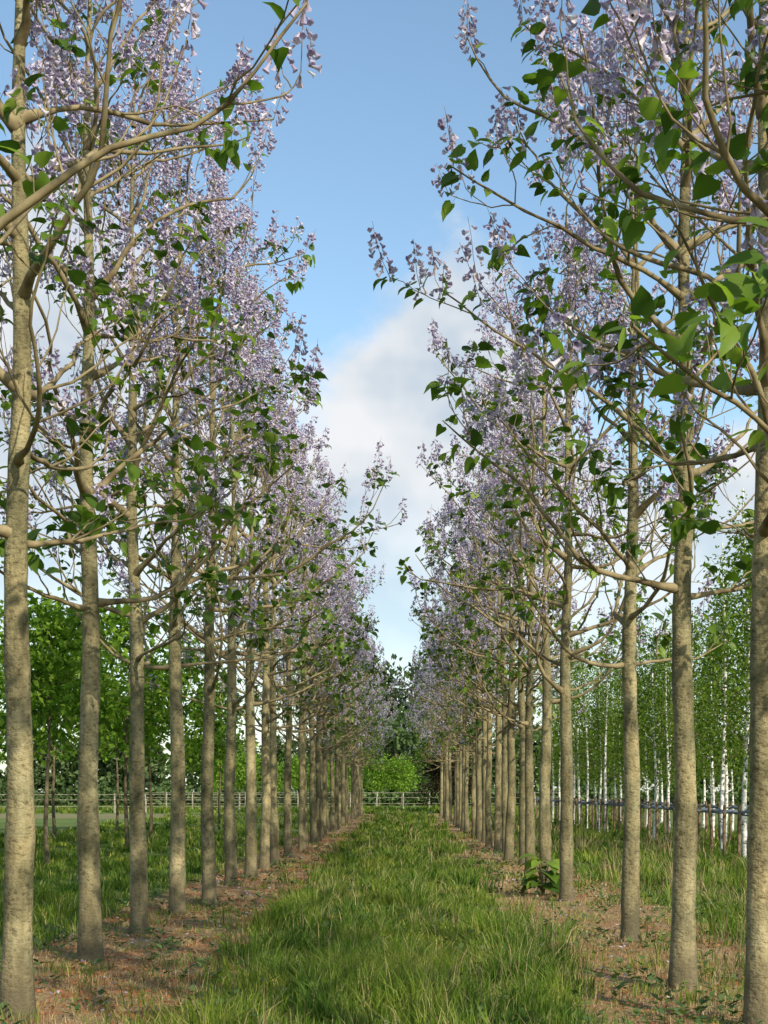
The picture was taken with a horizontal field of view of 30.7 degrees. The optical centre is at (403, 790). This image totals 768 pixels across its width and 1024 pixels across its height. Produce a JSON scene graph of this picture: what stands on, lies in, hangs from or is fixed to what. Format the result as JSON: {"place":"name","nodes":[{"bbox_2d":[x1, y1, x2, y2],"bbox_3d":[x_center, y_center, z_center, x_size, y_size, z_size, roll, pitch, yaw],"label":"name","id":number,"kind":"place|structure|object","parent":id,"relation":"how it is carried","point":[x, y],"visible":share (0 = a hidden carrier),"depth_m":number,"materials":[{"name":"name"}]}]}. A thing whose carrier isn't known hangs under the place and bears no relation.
{"place":"outdoors","nodes":[
{"label":"outdoors","id":0,"kind":"place"},
{"bbox_2d":[0,792,748,1023],"bbox_3d":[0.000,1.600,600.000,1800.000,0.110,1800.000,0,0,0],"label":"ground","id":1,"kind":"structure","parent":0,"point":[64,821],"depth_m":14.88,"materials":[{"name":"soil"}]},
{"bbox_2d":[0,634,151,837],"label":"maple grove","id":2,"kind":"object","parent":1,"relation":"on","point":[103,750],"visible":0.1,"depth_m":45.50,"materials":[{"name":"green plant"}]},
{"bbox_2d":[0,586,153,864],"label":"maple tree","id":3,"kind":"object","parent":1,"relation":"on","point":[42,634],"visible":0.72,"depth_m":28.75,"materials":[{"name":"green plant"}]},
{"bbox_2d":[2,589,168,853],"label":"maple tree","id":4,"kind":"object","parent":1,"relation":"on","point":[108,693],"visible":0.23,"depth_m":33.49,"materials":[{"name":"green plant"}]},
{"bbox_2d":[67,591,194,847],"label":"maple tree","id":5,"kind":"object","parent":1,"relation":"on","point":[123,630],"visible":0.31,"depth_m":38.47,"materials":[{"name":"green plant"}]},
{"bbox_2d":[0,0,285,933],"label":"paulownia tree","id":6,"kind":"object","parent":1,"relation":"on","point":[138,844],"visible":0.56,"depth_m":15.83,"materials":[{"name":"purple plant"}]},
{"bbox_2d":[0,0,292,1020],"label":"paulownia tree","id":7,"kind":"object","parent":1,"relation":"on","point":[16,986],"visible":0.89,"depth_m":9.85,"materials":[{"name":"purple plant"}]},
{"bbox_2d":[103,658,203,841],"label":"maple tree","id":8,"kind":"object","parent":1,"relation":"on","point":[166,720],"visible":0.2,"depth_m":42.67,"materials":[{"name":"green plant"}]},
{"bbox_2d":[0,0,321,243],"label":"paulownia tree","id":9,"kind":"object","parent":1,"relation":"on","point":[40,188],"visible":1,"depth_m":7.58,"materials":[{"name":"brown plant"}]},
{"bbox_2d":[0,48,323,914],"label":"paulownia tree","id":10,"kind":"object","parent":1,"relation":"on","point":[176,880],"visible":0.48,"depth_m":18.10,"materials":[{"name":"purple plant"}]},
{"bbox_2d":[0,0,328,963],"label":"paulownia tree","id":11,"kind":"object","parent":1,"relation":"on","point":[90,932],"visible":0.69,"depth_m":12.66,"materials":[{"name":"purple plant"}]},
{"bbox_2d":[0,794,329,812],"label":"field fence","id":12,"kind":"object","parent":1,"relation":"on","point":[146,806],"visible":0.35,"depth_m":98.92,"materials":[{"name":"grey wood"}]},
{"bbox_2d":[124,629,238,761],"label":"maple tree","id":13,"kind":"object","parent":1,"relation":"on","point":[186,708],"visible":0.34,"depth_m":47.74,"materials":[{"name":"green plant"}]},
{"bbox_2d":[166,690,241,782],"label":"maple tree","id":14,"kind":"object","parent":1,"relation":"on","point":[216,755],"visible":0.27,"depth_m":52.87,"materials":[{"name":"green plant"}]},
{"bbox_2d":[31,143,398,906],"bbox_3d":[-2.675,-3.711,20.044,5.259,10.724,3.979,0,0,-7],"label":"paulownia tree","id":15,"kind":"object","parent":1,"relation":"on","point":[207,817],"visible":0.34,"depth_m":19.82,"materials":[{"name":"purple plant"}]},
{"bbox_2d":[189,673,257,829],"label":"maple tree","id":16,"kind":"object","parent":1,"relation":"on","point":[238,742],"visible":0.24,"depth_m":57.99,"materials":[{"name":"green plant"}]},
{"bbox_2d":[94,237,385,885],"bbox_3d":[-2.793,-3.717,23.261,5.265,10.736,3.984,0,0,-22],"label":"paulownia tree","id":17,"kind":"object","parent":1,"relation":"on","point":[230,837],"visible":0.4,"depth_m":23.02,"materials":[{"name":"purple plant"}]},
{"bbox_2d":[154,392,355,869],"bbox_3d":[-2.944,-3.231,27.747,4.160,9.761,4.008,0,0,4],"label":"paulownia tree","id":18,"kind":"object","parent":1,"relation":"on","point":[264,849],"visible":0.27,"depth_m":27.87,"materials":[{"name":"purple plant"}]},
{"bbox_2d":[113,274,407,878],"bbox_3d":[-2.838,-3.835,25.128,4.473,10.976,4.271,0,0,34],"label":"paulownia tree","id":19,"kind":"object","parent":1,"relation":"on","point":[248,706],"visible":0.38,"depth_m":25.12,"materials":[{"name":"purple plant"}]},
{"bbox_2d":[196,447,380,863],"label":"paulownia tree","id":20,"kind":"object","parent":1,"relation":"on","point":[274,839],"visible":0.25,"depth_m":30.95,"materials":[{"name":"purple plant"}]},
{"bbox_2d":[214,414,376,857],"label":"paulownia tree","id":21,"kind":"object","parent":1,"relation":"on","point":[287,836],"visible":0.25,"depth_m":33.92,"materials":[{"name":"purple plant"}]},
{"bbox_2d":[227,484,386,849],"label":"paulownia tree","id":22,"kind":"object","parent":1,"relation":"on","point":[300,738],"visible":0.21,"depth_m":36.57,"materials":[{"name":"purple plant"}]},
{"bbox_2d":[190,749,426,807],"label":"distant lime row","id":23,"kind":"object","parent":1,"relation":"on","point":[384,776],"visible":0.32,"depth_m":126.92,"materials":[{"name":"green plant"}]},
{"bbox_2d":[243,487,384,847],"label":"paulownia tree","id":24,"kind":"object","parent":1,"relation":"on","point":[327,691],"visible":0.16,"depth_m":39.41,"materials":[{"name":"purple plant"}]},
{"bbox_2d":[236,484,406,843],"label":"distant paulownia row","id":25,"kind":"object","parent":1,"relation":"on","point":[351,736],"visible":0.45,"depth_m":52.11,"materials":[{"name":"purple plant"}]},
{"bbox_2d":[146,792,560,808],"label":"field fence","id":26,"kind":"object","parent":1,"relation":"on","point":[297,797],"visible":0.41,"depth_m":116.92,"materials":[{"name":"grey wood"}]},
{"bbox_2d":[0,808,746,1023],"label":"dry grass","id":27,"kind":"structure","parent":1,"relation":"on","point":[709,1010],"depth_m":14.37,"materials":[{"name":"plant"}]},
{"bbox_2d":[0,803,747,1023],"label":"grass","id":28,"kind":"structure","parent":1,"relation":"on","point":[400,999],"depth_m":15.15,"materials":[{"name":"green plant"}]},
{"bbox_2d":[0,653,749,804],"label":"distant tree line","id":29,"kind":"object","parent":1,"relation":"on","point":[403,741],"visible":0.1,"depth_m":163.91,"materials":[{"name":"green plant"}]},
{"bbox_2d":[0,779,749,805],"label":"hedge","id":30,"kind":"object","parent":1,"relation":"on","point":[61,800],"visible":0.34,"depth_m":149.37,"materials":[{"name":"green plant"}]},
{"bbox_2d":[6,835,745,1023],"bbox_3d":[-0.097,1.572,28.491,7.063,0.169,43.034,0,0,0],"label":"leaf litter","id":31,"kind":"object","parent":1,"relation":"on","point":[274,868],"visible":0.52,"depth_m":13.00,"materials":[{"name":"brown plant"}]},
{"bbox_2d":[0,840,763,1023],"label":"weeds","id":32,"kind":"object","parent":1,"relation":"on","point":[679,1011],"visible":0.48,"depth_m":13.75,"materials":[{"name":"green plant"}]},
{"bbox_2d":[33,841,744,1019],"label":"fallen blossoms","id":33,"kind":"object","parent":1,"relation":"on","point":[625,974],"visible":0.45,"depth_m":14.66,"materials":[{"name":"purple plant"}]},
{"bbox_2d":[395,516,555,842],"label":"distant paulownia row","id":34,"kind":"object","parent":1,"relation":"on","point":[462,732],"visible":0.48,"depth_m":52.80,"materials":[{"name":"purple plant"}]},
{"bbox_2d":[406,489,553,847],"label":"paulownia tree","id":35,"kind":"object","parent":1,"relation":"on","point":[488,823],"visible":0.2,"depth_m":39.31,"materials":[{"name":"purple plant"}]},
{"bbox_2d":[419,409,561,854],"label":"paulownia tree","id":36,"kind":"object","parent":1,"relation":"on","point":[504,773],"visible":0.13,"depth_m":34.45,"materials":[{"name":"purple plant"}]},
{"bbox_2d":[407,415,593,860],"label":"paulownia tree","id":37,"kind":"object","parent":1,"relation":"on","point":[510,816],"visible":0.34,"depth_m":31.74,"materials":[{"name":"purple plant"}]},
{"bbox_2d":[417,459,591,852],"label":"paulownia tree","id":38,"kind":"object","parent":1,"relation":"on","point":[498,809],"visible":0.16,"depth_m":36.68,"materials":[{"name":"purple plant"}]},
{"bbox_2d":[417,386,609,865],"bbox_3d":[2.520,-3.498,29.709,4.195,10.296,4.006,0,0,-37],"label":"paulownia tree","id":39,"kind":"object","parent":1,"relation":"on","point":[520,672],"visible":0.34,"depth_m":29.56,"materials":[{"name":"purple plant"}]},
{"bbox_2d":[396,245,652,881],"bbox_3d":[2.341,-3.803,23.856,4.048,10.910,5.351,0,0,28],"label":"paulownia tree","id":40,"kind":"object","parent":1,"relation":"on","point":[545,841],"visible":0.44,"depth_m":23.62,"materials":[{"name":"purple plant"}]},
{"bbox_2d":[518,853,559,894],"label":"paulownia sapling","id":41,"kind":"object","parent":1,"relation":"on","point":[530,878],"visible":0.88,"depth_m":21.26,"materials":[{"name":"green plant"}]},
{"bbox_2d":[432,343,646,875],"bbox_3d":[2.565,-3.391,26.569,3.740,10.079,4.943,0,0,-26],"label":"paulownia tree","id":42,"kind":"object","parent":1,"relation":"on","point":[529,803],"visible":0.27,"depth_m":26.54,"materials":[{"name":"purple plant"}]},
{"bbox_2d":[367,0,758,992],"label":"paulownia tree","id":43,"kind":"object","parent":1,"relation":"on","point":[683,920],"visible":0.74,"depth_m":11.40,"materials":[{"name":"purple plant"}]},
{"bbox_2d":[399,215,728,901],"bbox_3d":[2.296,-3.390,20.276,4.674,10.081,3.307,0,0,-1],"label":"paulownia tree","id":44,"kind":"object","parent":1,"relation":"on","point":[564,689],"visible":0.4,"depth_m":20.12,"materials":[{"name":"purple plant"}]},
{"bbox_2d":[455,0,758,943],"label":"paulownia tree","id":45,"kind":"object","parent":1,"relation":"on","point":[631,854],"visible":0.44,"depth_m":14.69,"materials":[{"name":"purple plant"}]},
{"bbox_2d":[596,659,652,796],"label":"birch tree","id":46,"kind":"object","parent":1,"relation":"on","point":[619,723],"visible":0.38,"depth_m":49.43,"materials":[{"name":"green plant"}]},
{"bbox_2d":[483,0,767,1023],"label":"paulownia tree","id":47,"kind":"object","parent":1,"relation":"on","point":[755,1002],"visible":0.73,"depth_m":9.29,"materials":[{"name":"purple plant"}]},
{"bbox_2d":[605,593,670,784],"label":"birch tree","id":48,"kind":"object","parent":1,"relation":"on","point":[638,695],"visible":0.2,"depth_m":46.20,"materials":[{"name":"green plant"}]},
{"bbox_2d":[533,568,750,841],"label":"birch grove","id":49,"kind":"object","parent":1,"relation":"on","point":[599,749],"visible":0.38,"depth_m":54.60,"materials":[{"name":"green plant"}]},
{"bbox_2d":[535,796,748,857],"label":"stake fence","id":50,"kind":"object","parent":1,"relation":"on","point":[708,810],"visible":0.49,"depth_m":41.04,"materials":[{"name":"grey wood"}]},
{"bbox_2d":[535,0,767,450],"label":"paulownia tree","id":51,"kind":"object","parent":1,"relation":"on","point":[745,289],"visible":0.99,"depth_m":5.86,"materials":[{"name":"green plant"}]},
{"bbox_2d":[636,618,674,837],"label":"birch tree","id":52,"kind":"object","parent":1,"relation":"on","point":[650,687],"visible":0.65,"depth_m":43.37,"materials":[{"name":"green plant"}]},
{"bbox_2d":[588,797,748,843],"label":"stake fence","id":53,"kind":"object","parent":1,"relation":"on","point":[705,805],"visible":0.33,"depth_m":51.62,"materials":[{"name":"grey wood"}]},
{"bbox_2d":[638,628,705,842],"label":"birch tree","id":54,"kind":"object","parent":1,"relation":"on","point":[666,689],"visible":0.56,"depth_m":40.80,"materials":[{"name":"green plant"}]},
{"bbox_2d":[648,604,726,790],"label":"birch tree","id":55,"kind":"object","parent":1,"relation":"on","point":[694,645],"visible":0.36,"depth_m":37.77,"materials":[{"name":"green plant"}]},
{"bbox_2d":[692,543,749,852],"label":"birch tree","id":56,"kind":"object","parent":1,"relation":"on","point":[718,579],"visible":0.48,"depth_m":34.97,"materials":[{"name":"green plant"}]},
{"bbox_2d":[695,475,753,861],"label":"birch tree","id":57,"kind":"object","parent":1,"relation":"on","point":[741,540],"visible":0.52,"depth_m":31.21,"materials":[{"name":"green plant"}]},
{"bbox_2d":[709,511,753,789],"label":"birch tree","id":58,"kind":"object","parent":1,"relation":"on","point":[743,664],"visible":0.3,"depth_m":29.12,"materials":[{"name":"green plant"}]},
{"bbox_2d":[737,0,747,10],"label":"paulownia tree","id":59,"kind":"object","parent":1,"relation":"on","point":[741,3],"visible":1,"depth_m":6.17,"materials":[{"name":"green plant"}]},
{"bbox_2d":[0,0,758,791],"label":"sky","id":60,"kind":"structure","parent":0,"point":[358,145],"materials":[{"name":"blue"}]},
{"bbox_2d":[410,727,471,806],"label":"copper beech tree","id":61,"kind":"object","parent":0,"point":[435,773],"visible":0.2,"depth_m":97.86,"materials":[{"name":"brown plant"}]},
{"bbox_2d":[422,739,493,805],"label":"copper beech tree","id":62,"kind":"object","parent":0,"point":[469,791],"visible":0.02,"depth_m":102.70,"materials":[{"name":"brown plant"}]}
]}

